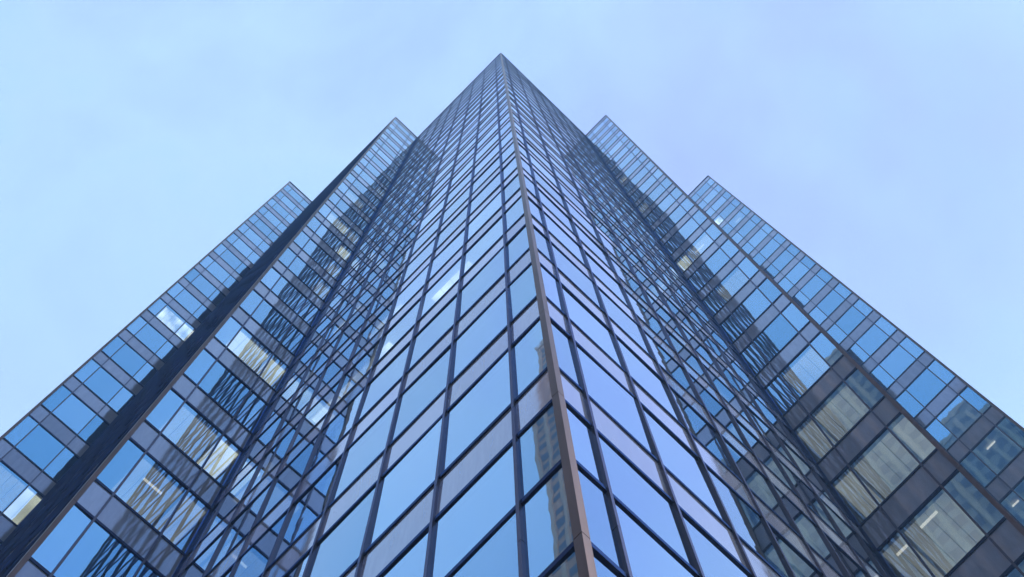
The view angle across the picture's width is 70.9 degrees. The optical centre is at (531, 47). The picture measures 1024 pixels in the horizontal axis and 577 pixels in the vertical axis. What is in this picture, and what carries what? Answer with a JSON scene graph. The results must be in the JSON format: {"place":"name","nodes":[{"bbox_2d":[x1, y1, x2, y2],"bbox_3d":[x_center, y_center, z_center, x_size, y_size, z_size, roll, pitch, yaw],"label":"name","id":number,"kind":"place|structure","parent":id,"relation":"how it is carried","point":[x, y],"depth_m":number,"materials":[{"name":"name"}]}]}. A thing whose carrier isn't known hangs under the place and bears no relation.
{"place":"outdoors","nodes":[
{"label":"outdoors","id":0,"kind":"place"},
{"bbox_2d":[0,53,1023,576],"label":"glass tower","id":1,"kind":"structure","parent":0,"point":[500,315],"depth_m":28.94,"materials":[{"name":"blue glass"}]},
{"bbox_2d":[0,461,28,511],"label":"window","id":2,"kind":"structure","parent":1,"relation":"in","point":[11,485],"depth_m":43.44,"materials":[{"name":"blue glass"}]},
{"bbox_2d":[4,485,43,524],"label":"window","id":3,"kind":"structure","parent":1,"relation":"in","point":[27,501],"depth_m":43.09,"materials":[{"name":"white glass"}]},
{"bbox_2d":[16,425,64,469],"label":"window","id":4,"kind":"structure","parent":1,"relation":"in","point":[39,446],"depth_m":46.72,"materials":[{"name":"blue glass"}]},
{"bbox_2d":[31,505,91,571],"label":"window","id":5,"kind":"structure","parent":1,"relation":"in","point":[69,529],"depth_m":24.09,"materials":[{"name":"blue glass"}]},
{"bbox_2d":[44,448,78,481],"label":"window","id":6,"kind":"structure","parent":1,"relation":"in","point":[65,460],"depth_m":46.90,"materials":[{"name":"blue glass"}]},
{"bbox_2d":[52,394,95,433],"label":"window","id":7,"kind":"structure","parent":1,"relation":"in","point":[73,412],"depth_m":50.53,"materials":[{"name":"blue glass"}]},
{"bbox_2d":[54,521,141,576],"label":"window","id":8,"kind":"structure","parent":1,"relation":"in","point":[97,554],"depth_m":24.66,"materials":[{"name":"blue glass"}]},
{"bbox_2d":[84,367,122,402],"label":"window","id":9,"kind":"structure","parent":1,"relation":"in","point":[101,382],"depth_m":54.34,"materials":[{"name":"blue glass"}]},
{"bbox_2d":[97,439,143,491],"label":"window","id":10,"kind":"structure","parent":1,"relation":"in","point":[117,469],"depth_m":27.90,"materials":[{"name":"blue glass"}]},
{"bbox_2d":[111,344,146,375],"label":"window","id":11,"kind":"structure","parent":1,"relation":"in","point":[126,357],"depth_m":58.12,"materials":[{"name":"blue glass"}]},
{"bbox_2d":[116,454,186,531],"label":"window","id":12,"kind":"structure","parent":1,"relation":"in","point":[150,490],"depth_m":28.02,"materials":[{"name":"blue glass"}]},
{"bbox_2d":[146,389,183,430],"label":"window","id":13,"kind":"structure","parent":1,"relation":"in","point":[166,408],"depth_m":31.70,"materials":[{"name":"blue glass"}]},
{"bbox_2d":[163,491,208,552],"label":"window","id":14,"kind":"structure","parent":1,"relation":"in","point":[181,530],"depth_m":28.17,"materials":[{"name":"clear glass"}]},
{"bbox_2d":[162,402,221,466],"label":"window","id":15,"kind":"structure","parent":1,"relation":"in","point":[188,430],"depth_m":31.82,"materials":[{"name":"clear glass"}]},
{"bbox_2d":[184,349,215,383],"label":"window","id":16,"kind":"structure","parent":1,"relation":"in","point":[204,360],"depth_m":35.52,"materials":[{"name":"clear glass"}]},
{"bbox_2d":[182,532,223,576],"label":"window","id":17,"kind":"structure","parent":1,"relation":"in","point":[197,568],"depth_m":25.08,"materials":[{"name":"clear glass"}]},
{"bbox_2d":[203,436,241,484],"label":"window","id":18,"kind":"structure","parent":1,"relation":"in","point":[225,455],"depth_m":31.96,"materials":[{"name":"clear glass"}]},
{"bbox_2d":[199,361,249,415],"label":"window","id":19,"kind":"structure","parent":1,"relation":"in","point":[219,383],"depth_m":35.61,"materials":[{"name":"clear glass"}]},
{"bbox_2d":[203,463,258,537],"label":"window","id":20,"kind":"structure","parent":1,"relation":"in","point":[235,495],"depth_m":28.37,"materials":[{"name":"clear glass"}]},
{"bbox_2d":[207,484,270,572],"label":"window","id":21,"kind":"structure","parent":1,"relation":"in","point":[242,525],"depth_m":24.45,"materials":[{"name":"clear glass"}]},
{"bbox_2d":[228,328,271,374],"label":"window","id":22,"kind":"structure","parent":1,"relation":"in","point":[244,345],"depth_m":39.41,"materials":[{"name":"clear glass"}]},
{"bbox_2d":[235,391,266,431],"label":"window","id":23,"kind":"structure","parent":1,"relation":"in","point":[253,407],"depth_m":35.80,"materials":[{"name":"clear glass"}]},
{"bbox_2d":[232,512,286,576],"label":"window","id":24,"kind":"structure","parent":1,"relation":"in","point":[254,561],"depth_m":21.06,"materials":[{"name":"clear glass"}]},
{"bbox_2d":[252,300,290,340],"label":"window","id":25,"kind":"structure","parent":1,"relation":"in","point":[265,314],"depth_m":43.21,"materials":[{"name":"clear glass"}]},
{"bbox_2d":[247,423,298,492],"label":"window","id":26,"kind":"structure","parent":1,"relation":"in","point":[278,452],"depth_m":28.27,"materials":[{"name":"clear glass"}]},
{"bbox_2d":[260,355,287,389],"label":"window","id":27,"kind":"structure","parent":1,"relation":"in","point":[275,370],"depth_m":39.57,"materials":[{"name":"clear glass"}]},
{"bbox_2d":[257,436,317,522],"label":"window","id":28,"kind":"structure","parent":1,"relation":"in","point":[292,474],"depth_m":24.47,"materials":[{"name":"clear glass"}]},
{"bbox_2d":[272,276,306,312],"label":"window","id":29,"kind":"structure","parent":1,"relation":"in","point":[283,289],"depth_m":47.03,"materials":[{"name":"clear glass"}]},
{"bbox_2d":[271,458,340,562],"bbox_3d":[-6.387,13.206,20.656,0.007,2.529,2.340,44,-90,-5],"label":"window","id":30,"kind":"structure","parent":1,"relation":"in","point":[313,503],"depth_m":20.60,"materials":[{"name":"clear glass"}]},
{"bbox_2d":[289,381,339,450],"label":"window","id":31,"kind":"structure","parent":1,"relation":"in","point":[321,408],"depth_m":28.31,"materials":[{"name":"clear glass"}]},
{"bbox_2d":[307,390,363,471],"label":"window","id":32,"kind":"structure","parent":1,"relation":"in","point":[343,422],"depth_m":24.43,"materials":[{"name":"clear glass"}]},
{"bbox_2d":[307,485,375,576],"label":"window","id":33,"kind":"structure","parent":1,"relation":"in","point":[341,547],"depth_m":17.04,"materials":[{"name":"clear glass"}]},
{"bbox_2d":[332,341,379,406],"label":"window","id":34,"kind":"structure","parent":1,"relation":"in","point":[357,372],"depth_m":28.23,"materials":[{"name":"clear glass"}]},
{"bbox_2d":[330,402,395,503],"bbox_3d":[-4.746,11.538,20.640,0.011,2.529,2.340,45,-90,-5],"label":"window","id":35,"kind":"structure","parent":1,"relation":"in","point":[373,441],"depth_m":20.62,"materials":[{"name":"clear glass"}]},
{"bbox_2d":[356,344,409,421],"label":"window","id":36,"kind":"structure","parent":1,"relation":"in","point":[393,372],"depth_m":24.39,"materials":[{"name":"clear glass"}]},
{"bbox_2d":[376,299,420,361],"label":"window","id":37,"kind":"structure","parent":1,"relation":"in","point":[409,319],"depth_m":28.20,"materials":[{"name":"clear glass"}]},
{"bbox_2d":[367,418,441,547],"bbox_3d":[-2.898,10.110,16.837,0.019,2.529,2.340,44,-90,-5],"label":"window","id":38,"kind":"structure","parent":1,"relation":"in","point":[416,470],"depth_m":16.78,"materials":[{"name":"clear glass"}]},
{"bbox_2d":[382,529,428,576],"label":"window","id":39,"kind":"structure","parent":1,"relation":"in","point":[411,564],"depth_m":13.90,"materials":[{"name":"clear glass"}]},
{"bbox_2d":[390,347,450,442],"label":"window","id":40,"kind":"structure","parent":1,"relation":"in","point":[433,381],"depth_m":20.55,"materials":[{"name":"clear glass"}]},
{"bbox_2d":[407,296,456,369],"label":"window","id":41,"kind":"structure","parent":1,"relation":"in","point":[444,320],"depth_m":24.40,"materials":[{"name":"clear glass"}]},
{"bbox_2d":[419,257,461,318],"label":"window","id":42,"kind":"structure","parent":1,"relation":"in","point":[451,276],"depth_m":28.20,"materials":[{"name":"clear glass"}]},
{"bbox_2d":[429,444,514,576],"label":"window","id":43,"kind":"structure","parent":1,"relation":"in","point":[492,495],"depth_m":13.32,"materials":[{"name":"blue glass"}]},
{"bbox_2d":[441,351,510,472],"bbox_3d":[-1.257,8.442,16.822,0.012,2.529,2.340,44,-90,-5],"label":"window","id":44,"kind":"structure","parent":1,"relation":"in","point":[467,419],"depth_m":16.75,"materials":[{"name":"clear glass"}]},
{"bbox_2d":[451,290,506,380],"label":"window","id":45,"kind":"structure","parent":1,"relation":"in","point":[494,318],"depth_m":20.58,"materials":[{"name":"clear glass"}]},
{"bbox_2d":[458,247,504,318],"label":"window","id":46,"kind":"structure","parent":1,"relation":"in","point":[494,269],"depth_m":24.40,"materials":[{"name":"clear glass"}]},
{"bbox_2d":[462,217,502,274],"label":"window","id":47,"kind":"structure","parent":1,"relation":"in","point":[495,232],"depth_m":28.18,"materials":[{"name":"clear glass"}]},
{"bbox_2d":[451,511,518,576],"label":"window","id":48,"kind":"structure","parent":1,"relation":"in","point":[497,556],"depth_m":11.90,"materials":[{"name":"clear glass"}]},
{"bbox_2d":[507,226,528,267],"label":"window","id":49,"kind":"structure","parent":1,"relation":"in","point":[519,244],"depth_m":24.36,"materials":[{"name":"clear glass"}]},
{"bbox_2d":[509,264,535,319],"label":"window","id":50,"kind":"structure","parent":1,"relation":"in","point":[522,290],"depth_m":20.57,"materials":[{"name":"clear glass"}]},
{"bbox_2d":[513,319,546,396],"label":"window","id":51,"kind":"structure","parent":1,"relation":"in","point":[529,357],"depth_m":16.73,"materials":[{"name":"blue glass"}]},
{"bbox_2d":[518,403,560,497],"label":"window","id":52,"kind":"structure","parent":1,"relation":"in","point":[538,445],"depth_m":13.29,"materials":[{"name":"blue glass"}]},
{"bbox_2d":[522,465,572,576],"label":"window","id":53,"kind":"structure","parent":1,"relation":"in","point":[547,529],"depth_m":11.39,"materials":[{"name":"blue glass"}]},
{"bbox_2d":[540,265,563,311],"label":"window","id":54,"kind":"structure","parent":1,"relation":"in","point":[551,287],"depth_m":20.63,"materials":[{"name":"blue glass"}]},
{"bbox_2d":[546,549,578,576],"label":"window","id":55,"kind":"structure","parent":1,"relation":"in","point":[567,567],"depth_m":10.30,"materials":[{"name":"blue glass"}]},
{"bbox_2d":[544,213,586,265],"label":"window","id":56,"kind":"structure","parent":1,"relation":"in","point":[552,227],"depth_m":28.42,"materials":[{"name":"blue glass"}]},
{"bbox_2d":[551,321,581,387],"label":"window","id":57,"kind":"structure","parent":1,"relation":"in","point":[565,355],"depth_m":16.77,"materials":[{"name":"blue glass"}]},
{"bbox_2d":[551,243,602,309],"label":"window","id":58,"kind":"structure","parent":1,"relation":"in","point":[564,264],"depth_m":24.60,"materials":[{"name":"blue glass"}]},
{"bbox_2d":[566,405,603,484],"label":"window","id":59,"kind":"structure","parent":1,"relation":"in","point":[582,438],"depth_m":13.34,"materials":[{"name":"blue glass"}]},
{"bbox_2d":[562,286,624,369],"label":"window","id":60,"kind":"structure","parent":1,"relation":"in","point":[578,313],"depth_m":20.74,"materials":[{"name":"blue glass"}]},
{"bbox_2d":[577,467,623,570],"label":"window","id":61,"kind":"structure","parent":1,"relation":"in","point":[602,533],"depth_m":11.43,"materials":[{"name":"blue glass"}]},
{"bbox_2d":[593,552,620,576],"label":"window","id":62,"kind":"structure","parent":1,"relation":"in","point":[602,569],"depth_m":10.34,"materials":[{"name":"blue glass"}]},
{"bbox_2d":[585,253,629,306],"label":"window","id":63,"kind":"structure","parent":1,"relation":"in","point":[596,269],"depth_m":28.56,"materials":[{"name":"blue glass"}]},
{"bbox_2d":[576,345,655,456],"bbox_3d":[1.905,8.255,16.982,2.340,2.529,0.020,44,-90,-5],"label":"window","id":64,"kind":"structure","parent":1,"relation":"in","point":[608,393],"depth_m":16.95,"materials":[{"name":"blue glass"}]},
{"bbox_2d":[598,288,651,355],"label":"window","id":65,"kind":"structure","parent":1,"relation":"in","point":[625,322],"depth_m":24.80,"materials":[{"name":"blue glass"}]},
{"bbox_2d":[598,434,694,568],"bbox_3d":[2.095,8.475,13.509,2.340,1.900,0.001,45,-90,-5],"label":"window","id":66,"kind":"structure","parent":1,"relation":"in","point":[627,484],"depth_m":13.49,"materials":[{"name":"blue glass"}]},
{"bbox_2d":[616,337,681,423],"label":"window","id":67,"kind":"structure","parent":1,"relation":"in","point":[638,370],"depth_m":20.94,"materials":[{"name":"blue glass"}]},
{"bbox_2d":[626,292,671,346],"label":"window","id":68,"kind":"structure","parent":1,"relation":"in","point":[639,310],"depth_m":28.78,"materials":[{"name":"blue glass"}]},
{"bbox_2d":[615,502,696,576],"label":"window","id":69,"kind":"structure","parent":1,"relation":"in","point":[647,556],"depth_m":11.95,"materials":[{"name":"blue glass"}]},
{"bbox_2d":[644,332,700,402],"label":"window","id":70,"kind":"structure","parent":1,"relation":"in","point":[662,357],"depth_m":25.00,"materials":[{"name":"blue glass"}]},
{"bbox_2d":[642,407,727,523],"bbox_3d":[3.568,9.889,17.177,2.340,2.529,0.017,45,-90,-5],"label":"window","id":71,"kind":"structure","parent":1,"relation":"in","point":[681,462],"depth_m":17.10,"materials":[{"name":"blue glass"}]},
{"bbox_2d":[670,388,738,476],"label":"window","id":72,"kind":"structure","parent":1,"relation":"in","point":[697,426],"depth_m":21.13,"materials":[{"name":"blue glass"}]},
{"bbox_2d":[682,514,750,576],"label":"window","id":73,"kind":"structure","parent":1,"relation":"in","point":[714,562],"depth_m":14.05,"materials":[{"name":"blue glass"}]},
{"bbox_2d":[690,376,748,448],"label":"window","id":74,"kind":"structure","parent":1,"relation":"in","point":[712,405],"depth_m":25.18,"materials":[{"name":"blue glass"}]},
{"bbox_2d":[714,267,748,302],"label":"window","id":75,"kind":"structure","parent":1,"relation":"in","point":[736,279],"depth_m":48.61,"materials":[{"name":"blue glass"}]},
{"bbox_2d":[707,468,791,576],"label":"window","id":76,"kind":"structure","parent":1,"relation":"in","point":[746,522],"depth_m":17.37,"materials":[{"name":"blue glass"}]},
{"bbox_2d":[732,288,770,329],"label":"window","id":77,"kind":"structure","parent":1,"relation":"in","point":[756,303],"depth_m":44.82,"materials":[{"name":"blue glass"}]},
{"bbox_2d":[724,440,796,531],"bbox_3d":[6.688,12.918,21.352,2.340,2.529,0.005,44,-90,-5],"label":"window","id":78,"kind":"structure","parent":1,"relation":"in","point":[755,481],"depth_m":21.34,"materials":[{"name":"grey glass"}]},
{"bbox_2d":[735,419,796,493],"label":"window","id":79,"kind":"structure","parent":1,"relation":"in","point":[761,452],"depth_m":25.33,"materials":[{"name":"blue glass"}]},
{"bbox_2d":[754,314,796,360],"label":"window","id":80,"kind":"structure","parent":1,"relation":"in","point":[779,332],"depth_m":41.00,"materials":[{"name":"blue glass"}]},
{"bbox_2d":[765,376,796,414],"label":"window","id":81,"kind":"structure","parent":1,"relation":"in","point":[782,397],"depth_m":37.22,"materials":[{"name":"blue glass"}]},
{"bbox_2d":[771,529,821,576],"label":"window","id":82,"kind":"structure","parent":1,"relation":"in","point":[800,567],"depth_m":18.24,"materials":[{"name":"blue glass"}]},
{"bbox_2d":[780,345,828,398],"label":"window","id":83,"kind":"structure","parent":1,"relation":"in","point":[808,366],"depth_m":37.25,"materials":[{"name":"blue glass"}]},
{"bbox_2d":[774,486,846,576],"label":"window","id":84,"kind":"structure","parent":1,"relation":"in","point":[809,531],"depth_m":21.55,"materials":[{"name":"grey glass"}]},
{"bbox_2d":[779,461,841,536],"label":"window","id":85,"kind":"structure","parent":1,"relation":"in","point":[807,495],"depth_m":25.60,"materials":[{"name":"grey glass"}]},
{"bbox_2d":[794,417,831,462],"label":"window","id":86,"kind":"structure","parent":1,"relation":"in","point":[809,434],"depth_m":33.45,"materials":[{"name":"grey glass"}]},
{"bbox_2d":[810,333,841,364],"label":"window","id":87,"kind":"structure","parent":1,"relation":"in","point":[824,347],"depth_m":37.23,"materials":[{"name":"blue glass"}]},
{"bbox_2d":[811,382,868,444],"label":"window","id":88,"kind":"structure","parent":1,"relation":"in","point":[842,409],"depth_m":33.42,"materials":[{"name":"grey glass"}]},
{"bbox_2d":[823,502,884,576],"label":"window","id":89,"kind":"structure","parent":1,"relation":"in","point":[852,538],"depth_m":25.84,"materials":[{"name":"grey glass"}]},
{"bbox_2d":[832,467,877,523],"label":"window","id":90,"kind":"structure","parent":1,"relation":"in","point":[848,487],"depth_m":29.65,"materials":[{"name":"grey glass"}]},
{"bbox_2d":[845,369,883,407],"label":"window","id":91,"kind":"structure","parent":1,"relation":"in","point":[857,381],"depth_m":33.40,"materials":[{"name":"blue glass"}]},
{"bbox_2d":[850,429,918,503],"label":"window","id":92,"kind":"structure","parent":1,"relation":"in","point":[885,463],"depth_m":29.63,"materials":[{"name":"grey glass"}]},
{"bbox_2d":[879,345,914,378],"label":"window","id":93,"kind":"structure","parent":1,"relation":"in","point":[898,360],"depth_m":57.64,"materials":[{"name":"blue glass"}]},
{"bbox_2d":[879,532,931,576],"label":"window","id":94,"kind":"structure","parent":1,"relation":"in","point":[896,552],"depth_m":26.25,"materials":[{"name":"grey glass"}]},
{"bbox_2d":[888,413,935,461],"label":"window","id":95,"kind":"structure","parent":1,"relation":"in","point":[907,433],"depth_m":29.62,"materials":[{"name":"grey glass"}]},
{"bbox_2d":[906,368,945,406],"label":"window","id":96,"kind":"structure","parent":1,"relation":"in","point":[926,386],"depth_m":53.89,"materials":[{"name":"blue glass"}]},
{"bbox_2d":[900,489,984,576],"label":"window","id":97,"kind":"structure","parent":1,"relation":"in","point":[940,532],"depth_m":25.83,"materials":[{"name":"grey glass"}]},
{"bbox_2d":[936,395,980,436],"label":"window","id":98,"kind":"structure","parent":1,"relation":"in","point":[958,415],"depth_m":50.11,"materials":[{"name":"blue glass"}]},
{"bbox_2d":[943,471,1003,532],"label":"window","id":99,"kind":"structure","parent":1,"relation":"in","point":[976,505],"depth_m":25.81,"materials":[{"name":"blue glass"}]},
{"bbox_2d":[960,452,995,486],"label":"window","id":100,"kind":"structure","parent":1,"relation":"in","point":[981,472],"depth_m":46.33,"materials":[{"name":"blue glass"}]},
{"bbox_2d":[972,427,1021,473],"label":"window","id":101,"kind":"structure","parent":1,"relation":"in","point":[996,450],"depth_m":46.30,"materials":[{"name":"blue glass"}]},
{"bbox_2d":[0,0,1023,436],"label":"sky","id":102,"kind":"structure","parent":0,"point":[883,140],"materials":[{"name":"blue"}]}
]}

